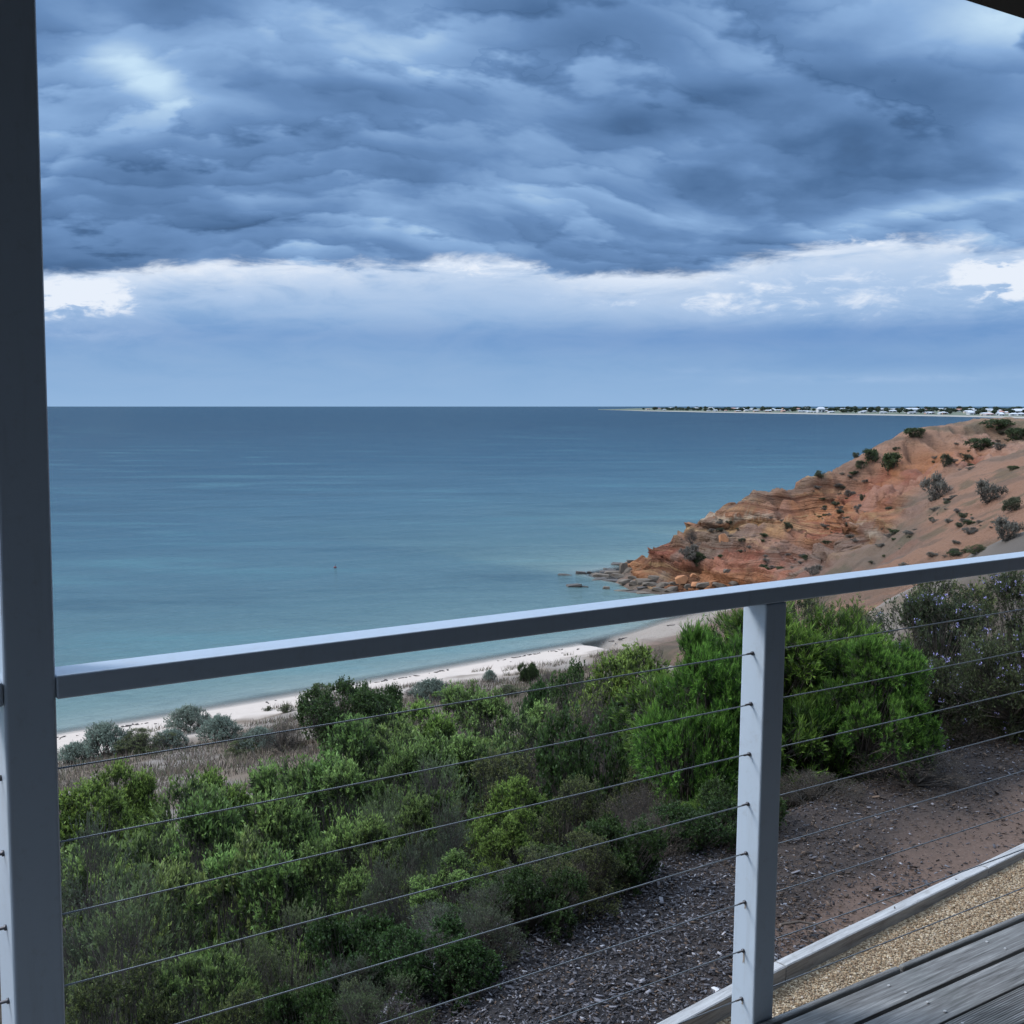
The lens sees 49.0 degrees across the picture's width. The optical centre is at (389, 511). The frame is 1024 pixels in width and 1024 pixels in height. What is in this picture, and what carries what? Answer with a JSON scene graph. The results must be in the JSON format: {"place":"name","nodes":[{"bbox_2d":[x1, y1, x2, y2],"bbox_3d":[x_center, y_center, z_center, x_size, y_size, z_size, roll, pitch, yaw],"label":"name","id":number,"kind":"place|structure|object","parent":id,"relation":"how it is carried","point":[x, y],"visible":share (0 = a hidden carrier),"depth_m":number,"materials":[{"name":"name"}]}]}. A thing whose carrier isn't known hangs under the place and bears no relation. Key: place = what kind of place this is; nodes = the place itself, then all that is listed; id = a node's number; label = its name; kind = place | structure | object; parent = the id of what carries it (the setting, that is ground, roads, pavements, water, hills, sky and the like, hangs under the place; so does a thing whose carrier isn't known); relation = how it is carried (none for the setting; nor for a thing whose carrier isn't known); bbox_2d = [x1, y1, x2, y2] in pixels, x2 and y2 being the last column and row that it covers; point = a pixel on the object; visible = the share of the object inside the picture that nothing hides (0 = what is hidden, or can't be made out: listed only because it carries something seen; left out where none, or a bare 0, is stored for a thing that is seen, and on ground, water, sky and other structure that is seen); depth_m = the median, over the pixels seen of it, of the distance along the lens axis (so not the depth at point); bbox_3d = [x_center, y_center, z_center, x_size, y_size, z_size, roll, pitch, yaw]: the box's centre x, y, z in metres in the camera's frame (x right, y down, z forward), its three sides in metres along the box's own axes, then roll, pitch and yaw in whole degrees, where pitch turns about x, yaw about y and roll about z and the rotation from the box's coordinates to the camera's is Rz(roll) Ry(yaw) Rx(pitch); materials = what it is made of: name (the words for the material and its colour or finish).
{"place":"outdoors","nodes":[
{"label":"outdoors","id":0,"kind":"place"},
{"bbox_2d":[0,532,1023,1023],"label":"ground","id":1,"kind":"structure","parent":0,"point":[244,712],"depth_m":5.90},
{"bbox_2d":[57,739,92,763],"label":"shrub","id":2,"kind":"object","parent":1,"relation":"on","point":[72,750],"visible":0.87,"depth_m":52.72,"materials":[{"name":"grey plant"}]},
{"bbox_2d":[0,808,186,1023],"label":"shrub","id":3,"kind":"object","parent":1,"relation":"on","point":[67,946],"visible":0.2,"depth_m":8.68,"materials":[{"name":"green plant"}]},
{"bbox_2d":[59,773,153,956],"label":"shrub","id":4,"kind":"object","parent":1,"relation":"on","point":[73,803],"visible":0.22,"depth_m":12.70,"materials":[{"name":"green plant"}]},
{"bbox_2d":[80,718,133,758],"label":"shrub","id":5,"kind":"object","parent":1,"relation":"on","point":[103,733],"visible":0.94,"depth_m":52.83,"materials":[{"name":"grey plant"}]},
{"bbox_2d":[73,754,177,908],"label":"shrub","id":6,"kind":"object","parent":1,"relation":"on","point":[140,791],"visible":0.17,"depth_m":14.52,"materials":[{"name":"green plant"}]},
{"bbox_2d":[65,945,196,1023],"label":"shrub","id":7,"kind":"object","parent":1,"relation":"on","point":[82,1006],"visible":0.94,"depth_m":5.25,"materials":[{"name":"green plant"}]},
{"bbox_2d":[64,880,212,1023],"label":"shrub","id":8,"kind":"object","parent":1,"relation":"on","point":[101,933],"visible":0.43,"depth_m":6.41,"materials":[{"name":"green plant"}]},
{"bbox_2d":[112,727,181,756],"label":"shrub","id":9,"kind":"object","parent":1,"relation":"on","point":[136,740],"visible":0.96,"depth_m":52.41,"materials":[{"name":"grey plant"}]},
{"bbox_2d":[63,853,235,1023],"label":"shrub","id":10,"kind":"object","parent":1,"relation":"on","point":[176,925],"visible":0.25,"depth_m":6.97,"materials":[{"name":"green plant"}]},
{"bbox_2d":[60,764,239,990],"bbox_3d":[-2.117,3.831,10.118,2.350,2.898,2.007,2,6,19],"label":"shrub","id":11,"kind":"object","parent":1,"relation":"on","point":[142,842],"visible":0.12,"depth_m":10.25,"materials":[{"name":"green plant"}]},
{"bbox_2d":[149,728,189,749],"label":"shrub","id":12,"kind":"object","parent":1,"relation":"on","point":[185,739],"visible":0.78,"depth_m":53.59,"materials":[{"name":"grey plant"}]},
{"bbox_2d":[163,702,209,733],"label":"shrub","id":13,"kind":"object","parent":1,"relation":"on","point":[187,714],"visible":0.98,"depth_m":60.09,"materials":[{"name":"grey plant"}]},
{"bbox_2d":[92,823,289,1023],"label":"shrub","id":14,"kind":"object","parent":1,"relation":"on","point":[177,877],"visible":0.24,"depth_m":7.62,"materials":[{"name":"green plant"}]},
{"bbox_2d":[122,939,264,1023],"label":"shrub","id":15,"kind":"object","parent":1,"relation":"on","point":[196,969],"visible":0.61,"depth_m":5.44,"materials":[{"name":"green plant"}]},
{"bbox_2d":[158,760,258,907],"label":"shrub","id":16,"kind":"object","parent":1,"relation":"on","point":[212,777],"visible":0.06,"depth_m":13.55,"materials":[{"name":"green plant"}]},
{"bbox_2d":[195,712,243,741],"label":"shrub","id":17,"kind":"object","parent":1,"relation":"on","point":[220,729],"visible":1,"depth_m":55.22,"materials":[{"name":"grey plant"}]},
{"bbox_2d":[152,783,324,953],"bbox_3d":[-1.323,3.716,9.637,1.945,2.866,1.956,5,7,43],"label":"shrub","id":18,"kind":"object","parent":1,"relation":"on","point":[201,830],"visible":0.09,"depth_m":9.40,"materials":[{"name":"green plant"}]},
{"bbox_2d":[205,983,285,1023],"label":"shrub","id":19,"kind":"object","parent":1,"relation":"on","point":[223,1015],"visible":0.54,"depth_m":5.00,"materials":[{"name":"green plant"}]},
{"bbox_2d":[233,725,277,752],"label":"shrub","id":20,"kind":"object","parent":1,"relation":"on","point":[260,730],"visible":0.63,"depth_m":46.59,"materials":[{"name":"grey plant"}]},
{"bbox_2d":[168,841,352,1023],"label":"shrub","id":21,"kind":"object","parent":1,"relation":"on","point":[279,882],"visible":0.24,"depth_m":7.26,"materials":[{"name":"green plant"}]},
{"bbox_2d":[211,893,337,1023],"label":"shrub","id":22,"kind":"object","parent":1,"relation":"on","point":[272,969],"visible":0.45,"depth_m":5.98,"materials":[{"name":"green plant"}]},
{"bbox_2d":[258,724,303,754],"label":"shrub","id":23,"kind":"object","parent":1,"relation":"on","point":[283,741],"visible":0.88,"depth_m":43.98,"materials":[{"name":"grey plant"}]},
{"bbox_2d":[231,753,336,887],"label":"shrub","id":24,"kind":"object","parent":1,"relation":"on","point":[265,781],"visible":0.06,"depth_m":12.56,"materials":[{"name":"green plant"}]},
{"bbox_2d":[204,782,381,943],"bbox_3d":[-0.730,3.474,9.121,1.752,2.583,1.738,-1,6,-14],"label":"shrub","id":25,"kind":"object","parent":1,"relation":"on","point":[272,819],"visible":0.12,"depth_m":8.99,"materials":[{"name":"green plant"}]},
{"bbox_2d":[261,981,355,1023],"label":"shrub","id":26,"kind":"object","parent":1,"relation":"on","point":[310,1003],"visible":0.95,"depth_m":4.91,"materials":[{"name":"green plant"}]},
{"bbox_2d":[244,837,389,994],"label":"shrub","id":27,"kind":"object","parent":1,"relation":"on","point":[316,866],"visible":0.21,"depth_m":7.18,"materials":[{"name":"green plant"}]},
{"bbox_2d":[255,710,387,885],"bbox_3d":[-0.496,3.817,12.825,2.242,3.044,2.180,-2,6,-21],"label":"shrub","id":28,"kind":"object","parent":1,"relation":"on","point":[356,732],"visible":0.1,"depth_m":12.72,"materials":[{"name":"green plant"}]},
{"bbox_2d":[252,741,396,849],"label":"shrub","id":29,"kind":"object","parent":1,"relation":"on","point":[361,764],"visible":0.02,"depth_m":12.74,"materials":[{"name":"green plant"}]},
{"bbox_2d":[294,674,396,745],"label":"shrub","id":30,"kind":"object","parent":1,"relation":"on","point":[362,700],"visible":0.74,"depth_m":42.98,"materials":[{"name":"green plant"}]},
{"bbox_2d":[317,952,390,1023],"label":"shrub","id":31,"kind":"object","parent":1,"relation":"on","point":[369,984],"visible":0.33,"depth_m":5.22,"materials":[{"name":"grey plant"}]},
{"bbox_2d":[301,909,414,1004],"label":"shrub","id":32,"kind":"object","parent":1,"relation":"on","point":[366,932],"visible":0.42,"depth_m":5.54,"materials":[{"name":"green plant"}]},
{"bbox_2d":[58,647,663,812],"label":"dry grass","id":33,"kind":"structure","parent":1,"relation":"on","point":[179,770],"depth_m":49.88,"materials":[{"name":"brown plant"}]},
{"bbox_2d":[310,795,411,919],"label":"shrub","id":34,"kind":"object","parent":1,"relation":"on","point":[358,851],"visible":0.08,"depth_m":8.56,"materials":[{"name":"green plant"}]},
{"bbox_2d":[306,736,435,911],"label":"shrub","id":35,"kind":"object","parent":1,"relation":"on","point":[404,763],"visible":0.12,"depth_m":10.50,"materials":[{"name":"green plant"}]},
{"bbox_2d":[351,679,404,730],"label":"shrub","id":36,"kind":"object","parent":1,"relation":"on","point":[394,692],"visible":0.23,"depth_m":44.66,"materials":[{"name":"green plant"}]},
{"bbox_2d":[329,970,437,1023],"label":"shrub","id":37,"kind":"object","parent":1,"relation":"on","point":[355,1001],"visible":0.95,"depth_m":4.37,"materials":[{"name":"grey plant"}]},
{"bbox_2d":[319,708,451,822],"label":"shrub","id":38,"kind":"object","parent":1,"relation":"on","point":[384,742],"visible":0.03,"depth_m":13.16,"materials":[{"name":"green plant"}]},
{"bbox_2d":[336,791,457,928],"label":"shrub","id":39,"kind":"object","parent":1,"relation":"on","point":[418,810],"visible":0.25,"depth_m":7.98,"materials":[{"name":"green plant"}]},
{"bbox_2d":[347,839,447,944],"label":"shrub","id":40,"kind":"object","parent":1,"relation":"on","point":[385,893],"visible":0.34,"depth_m":6.34,"materials":[{"name":"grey plant"}]},
{"bbox_2d":[347,747,485,891],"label":"shrub","id":41,"kind":"object","parent":1,"relation":"on","point":[391,807],"visible":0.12,"depth_m":9.72,"materials":[{"name":"green plant"}]},
{"bbox_2d":[382,694,457,791],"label":"shrub","id":42,"kind":"object","parent":1,"relation":"on","point":[447,728],"visible":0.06,"depth_m":15.45,"materials":[{"name":"green plant"}]},
{"bbox_2d":[408,676,449,702],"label":"shrub","id":43,"kind":"object","parent":1,"relation":"on","point":[426,688],"visible":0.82,"depth_m":60.77,"materials":[{"name":"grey plant"}]},
{"bbox_2d":[388,726,486,888],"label":"shrub","id":44,"kind":"object","parent":1,"relation":"on","point":[459,747],"visible":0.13,"depth_m":11.32,"materials":[{"name":"green plant"}]},
{"bbox_2d":[377,911,504,1015],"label":"shrub","id":45,"kind":"object","parent":1,"relation":"on","point":[460,960],"visible":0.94,"depth_m":4.46,"materials":[{"name":"green plant"}]},
{"bbox_2d":[398,898,485,962],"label":"shrub","id":46,"kind":"object","parent":1,"relation":"on","point":[426,924],"visible":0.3,"depth_m":5.48,"materials":[{"name":"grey plant"}]},
{"bbox_2d":[392,799,497,924],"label":"shrub","id":47,"kind":"object","parent":1,"relation":"on","point":[453,833],"visible":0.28,"depth_m":8.02,"materials":[{"name":"green plant"}]},
{"bbox_2d":[407,847,489,928],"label":"shrub","id":48,"kind":"object","parent":1,"relation":"on","point":[454,856],"visible":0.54,"depth_m":6.04,"materials":[{"name":"green plant"}]},
{"bbox_2d":[396,742,551,886],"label":"shrub","id":49,"kind":"object","parent":1,"relation":"on","point":[491,768],"visible":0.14,"depth_m":9.65,"materials":[{"name":"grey plant"}]},
{"bbox_2d":[430,678,532,757],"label":"shrub","id":50,"kind":"object","parent":1,"relation":"on","point":[454,694],"visible":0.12,"depth_m":17.37,"materials":[{"name":"green plant"}]},
{"bbox_2d":[450,881,534,973],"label":"shrub","id":51,"kind":"object","parent":1,"relation":"on","point":[491,938],"visible":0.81,"depth_m":4.73,"materials":[{"name":"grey plant"}]},
{"bbox_2d":[437,705,557,872],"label":"shrub","id":52,"kind":"object","parent":1,"relation":"on","point":[530,731],"visible":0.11,"depth_m":12.07,"materials":[{"name":"green plant"}]},
{"bbox_2d":[473,803,547,885],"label":"shrub","id":53,"kind":"object","parent":1,"relation":"on","point":[509,837],"visible":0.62,"depth_m":7.52,"materials":[{"name":"green plant"}]},
{"bbox_2d":[462,687,560,797],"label":"shrub","id":54,"kind":"object","parent":1,"relation":"on","point":[485,710],"visible":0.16,"depth_m":15.50,"materials":[{"name":"green plant"}]},
{"bbox_2d":[464,772,561,872],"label":"shrub","id":55,"kind":"object","parent":1,"relation":"on","point":[513,793],"visible":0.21,"depth_m":8.98,"materials":[{"name":"green plant"}]},
{"bbox_2d":[467,842,569,903],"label":"shrub","id":56,"kind":"object","parent":1,"relation":"on","point":[527,851],"visible":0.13,"depth_m":6.13,"materials":[{"name":"green plant"}]},
{"bbox_2d":[517,661,538,683],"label":"shrub","id":57,"kind":"object","parent":1,"relation":"on","point":[529,673],"visible":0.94,"depth_m":64.09,"materials":[{"name":"green plant"}]},
{"bbox_2d":[482,861,588,945],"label":"shrub","id":58,"kind":"object","parent":1,"relation":"on","point":[520,884],"visible":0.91,"depth_m":4.89,"materials":[{"name":"green plant"}]},
{"bbox_2d":[516,664,577,730],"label":"shrub","id":59,"kind":"object","parent":1,"relation":"on","point":[537,694],"visible":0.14,"depth_m":24.66,"materials":[{"name":"green plant"}]},
{"bbox_2d":[508,708,595,861],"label":"shrub","id":60,"kind":"object","parent":1,"relation":"on","point":[556,719],"visible":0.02,"depth_m":13.15,"materials":[{"name":"green plant"}]},
{"bbox_2d":[514,770,608,874],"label":"shrub","id":61,"kind":"object","parent":1,"relation":"on","point":[577,785],"visible":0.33,"depth_m":8.66,"materials":[{"name":"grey plant"}]},
{"bbox_2d":[525,825,630,922],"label":"shrub","id":62,"kind":"object","parent":1,"relation":"on","point":[582,861],"visible":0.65,"depth_m":5.15,"materials":[{"name":"green plant"}]},
{"bbox_2d":[547,655,614,734],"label":"shrub","id":63,"kind":"object","parent":1,"relation":"on","point":[557,691],"visible":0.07,"depth_m":20.98,"materials":[{"name":"green plant"}]},
{"bbox_2d":[527,674,643,820],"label":"shrub","id":64,"kind":"object","parent":1,"relation":"on","point":[589,713],"visible":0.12,"depth_m":11.47,"materials":[{"name":"green plant"}]},
{"bbox_2d":[533,697,655,833],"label":"shrub","id":65,"kind":"object","parent":1,"relation":"on","point":[562,766],"visible":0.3,"depth_m":9.78,"materials":[{"name":"green plant"}]},
{"bbox_2d":[559,637,671,773],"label":"shrub","id":66,"kind":"object","parent":1,"relation":"on","point":[628,661],"visible":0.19,"depth_m":13.58,"materials":[{"name":"green plant"}]},
{"bbox_2d":[564,811,669,898],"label":"shrub","id":67,"kind":"object","parent":1,"relation":"on","point":[638,852],"visible":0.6,"depth_m":5.38,"materials":[{"name":"green plant"}]},
{"bbox_2d":[577,764,662,848],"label":"shrub","id":68,"kind":"object","parent":1,"relation":"on","point":[628,785],"visible":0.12,"depth_m":8.48,"materials":[{"name":"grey plant"}]},
{"bbox_2d":[579,780,686,851],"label":"shrub","id":69,"kind":"object","parent":1,"relation":"on","point":[640,804],"visible":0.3,"depth_m":6.94,"materials":[{"name":"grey plant"}]},
{"bbox_2d":[620,809,697,866],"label":"shrub","id":70,"kind":"object","parent":1,"relation":"on","point":[653,819],"visible":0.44,"depth_m":5.77,"materials":[{"name":"green plant"}]},
{"bbox_2d":[640,796,737,856],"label":"shrub","id":71,"kind":"object","parent":1,"relation":"on","point":[706,830],"visible":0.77,"depth_m":5.87,"materials":[{"name":"green plant"}]},
{"bbox_2d":[376,735,1023,1023],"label":"bark mulch","id":72,"kind":"object","parent":1,"relation":"on","point":[483,1011],"visible":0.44,"depth_m":4.93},
{"bbox_2d":[297,975,380,1023],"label":"shrub","id":73,"kind":"object","parent":72,"relation":"on","point":[345,986],"visible":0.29,"depth_m":4.92,"materials":[{"name":"green plant"}]},
{"bbox_2d":[627,612,802,813],"bbox_3d":[2.175,1.481,7.446,1.151,1.706,1.312,1,6,12],"label":"wattle bush","id":74,"kind":"object","parent":1,"relation":"on","point":[714,685],"visible":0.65,"depth_m":7.13,"materials":[{"name":"green plant"}]},
{"bbox_2d":[657,962,785,1023],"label":"timber edging","id":75,"kind":"object","parent":1,"relation":"on","point":[721,997],"visible":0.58,"depth_m":4.08,"materials":[{"name":"grey"}]},
{"bbox_2d":[697,775,790,833],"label":"shrub","id":76,"kind":"object","parent":1,"relation":"on","point":[723,790],"visible":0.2,"depth_m":6.13,"materials":[{"name":"green plant"}]},
{"bbox_2d":[598,595,931,808],"bbox_3d":[2.735,1.394,7.938,2.064,1.808,2.095,-2,6,-21],"label":"wattle bush","id":77,"kind":"object","parent":1,"relation":"on","point":[804,665],"visible":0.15,"depth_m":7.41,"materials":[{"name":"green plant"}]},
{"bbox_2d":[780,767,868,809],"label":"shrub","id":78,"kind":"object","parent":1,"relation":"on","point":[813,794],"visible":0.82,"depth_m":6.65,"materials":[{"name":"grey plant"}]},
{"bbox_2d":[783,592,876,769],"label":"shrub","id":79,"kind":"object","parent":1,"relation":"on","point":[805,604],"visible":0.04,"depth_m":12.12,"materials":[{"name":"green plant"}]},
{"bbox_2d":[782,628,947,788],"bbox_3d":[3.092,1.286,7.230,0.940,1.143,0.968,-3,6,-31],"label":"wattle bush","id":80,"kind":"object","parent":1,"relation":"on","point":[868,658],"visible":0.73,"depth_m":7.00,"materials":[{"name":"green plant"}]},
{"bbox_2d":[775,866,987,982],"bbox_3d":[2.204,1.825,4.891,1.659,0.190,0.057,-4,7,-37],"label":"timber edging","id":81,"kind":"object","parent":1,"relation":"on","point":[807,958],"visible":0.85,"depth_m":4.76,"materials":[{"name":"grey wood"}]},
{"bbox_2d":[839,737,979,799],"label":"shrub","id":82,"kind":"object","parent":1,"relation":"on","point":[921,777],"visible":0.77,"depth_m":6.82,"materials":[{"name":"grey plant"}]},
{"bbox_2d":[860,579,1007,752],"bbox_3d":[4.243,1.254,8.589,1.518,1.519,1.434,-2,6,-15],"label":"shrub","id":83,"kind":"object","parent":1,"relation":"on","point":[927,607],"visible":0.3,"depth_m":8.51,"materials":[{"name":"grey plant"}]},
{"bbox_2d":[887,576,1001,705],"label":"shrub","id":84,"kind":"object","parent":1,"relation":"on","point":[957,587],"visible":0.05,"depth_m":11.10,"materials":[{"name":"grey plant"}]},
{"bbox_2d":[924,571,1023,748],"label":"shrub","id":85,"kind":"object","parent":1,"relation":"on","point":[1009,718],"visible":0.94,"depth_m":7.81,"materials":[{"name":"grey plant"}]},
{"bbox_2d":[933,713,1020,752],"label":"shrub","id":86,"kind":"object","parent":1,"relation":"on","point":[974,739],"visible":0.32,"depth_m":7.90,"materials":[{"name":"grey plant"}]},
{"bbox_2d":[967,0,1023,18],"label":"house","id":87,"kind":"structure","parent":1,"relation":"on","point":[1014,7],"depth_m":2.96,"materials":[{"name":"black"}]},
{"bbox_2d":[758,913,1023,1023],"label":"deck","id":88,"kind":"structure","parent":87,"relation":"attached to","point":[976,978],"depth_m":2.84,"materials":[{"name":"grey wood"}]},
{"bbox_2d":[0,0,64,1023],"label":"verandah post","id":89,"kind":"object","parent":88,"relation":"on","point":[31,966],"visible":1,"depth_m":1.70,"materials":[{"name":"grey metal"}]},
{"bbox_2d":[0,551,1023,1023],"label":"balustrade","id":90,"kind":"object","parent":88,"relation":"on","point":[764,647],"visible":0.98,"depth_m":2.59,"materials":[{"name":"grey metal"}]},
{"bbox_2d":[979,843,1023,875],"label":"timber edging","id":91,"kind":"object","parent":1,"relation":"on","point":[995,866],"visible":0.43,"depth_m":5.48,"materials":[{"name":"grey wood"}]},
{"bbox_2d":[993,515,1023,541],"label":"shrub","id":92,"kind":"object","parent":1,"relation":"on","point":[1013,527],"visible":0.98,"depth_m":51.42,"materials":[{"name":"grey plant"}]},
{"bbox_2d":[36,0,1023,406],"label":"sky","id":93,"kind":"structure","parent":0,"point":[245,203],"materials":[{"name":"blue"}]},
{"bbox_2d":[47,407,1023,732],"bbox_3d":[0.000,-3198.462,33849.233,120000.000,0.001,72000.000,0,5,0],"label":"sea","id":94,"kind":"structure","parent":0,"point":[177,529],"depth_m":208.33,"materials":[{"name":"liquid"}]},
{"bbox_2d":[581,417,1023,665],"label":"headland hill","id":95,"kind":"structure","parent":0,"point":[897,488],"depth_m":115.47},
{"bbox_2d":[919,471,952,501],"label":"shrub","id":96,"kind":"object","parent":95,"relation":"on","point":[938,484],"visible":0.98,"depth_m":102.66,"materials":[{"name":"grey plant"}]},
{"bbox_2d":[975,478,1008,503],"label":"shrub","id":97,"kind":"object","parent":95,"relation":"on","point":[985,490],"visible":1,"depth_m":89.20,"materials":[{"name":"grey plant"}]},
{"bbox_2d":[598,408,1023,417],"bbox_3d":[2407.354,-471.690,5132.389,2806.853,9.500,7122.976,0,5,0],"label":"shore","id":98,"kind":"structure","parent":0,"point":[953,414],"depth_m":2688.97,"materials":[{"name":"beige plant"}]},
{"bbox_2d":[715,858,1023,1023],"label":"gravel path","id":99,"kind":"structure","parent":0,"point":[845,953],"depth_m":4.74,"materials":[{"name":"beige gravel"}]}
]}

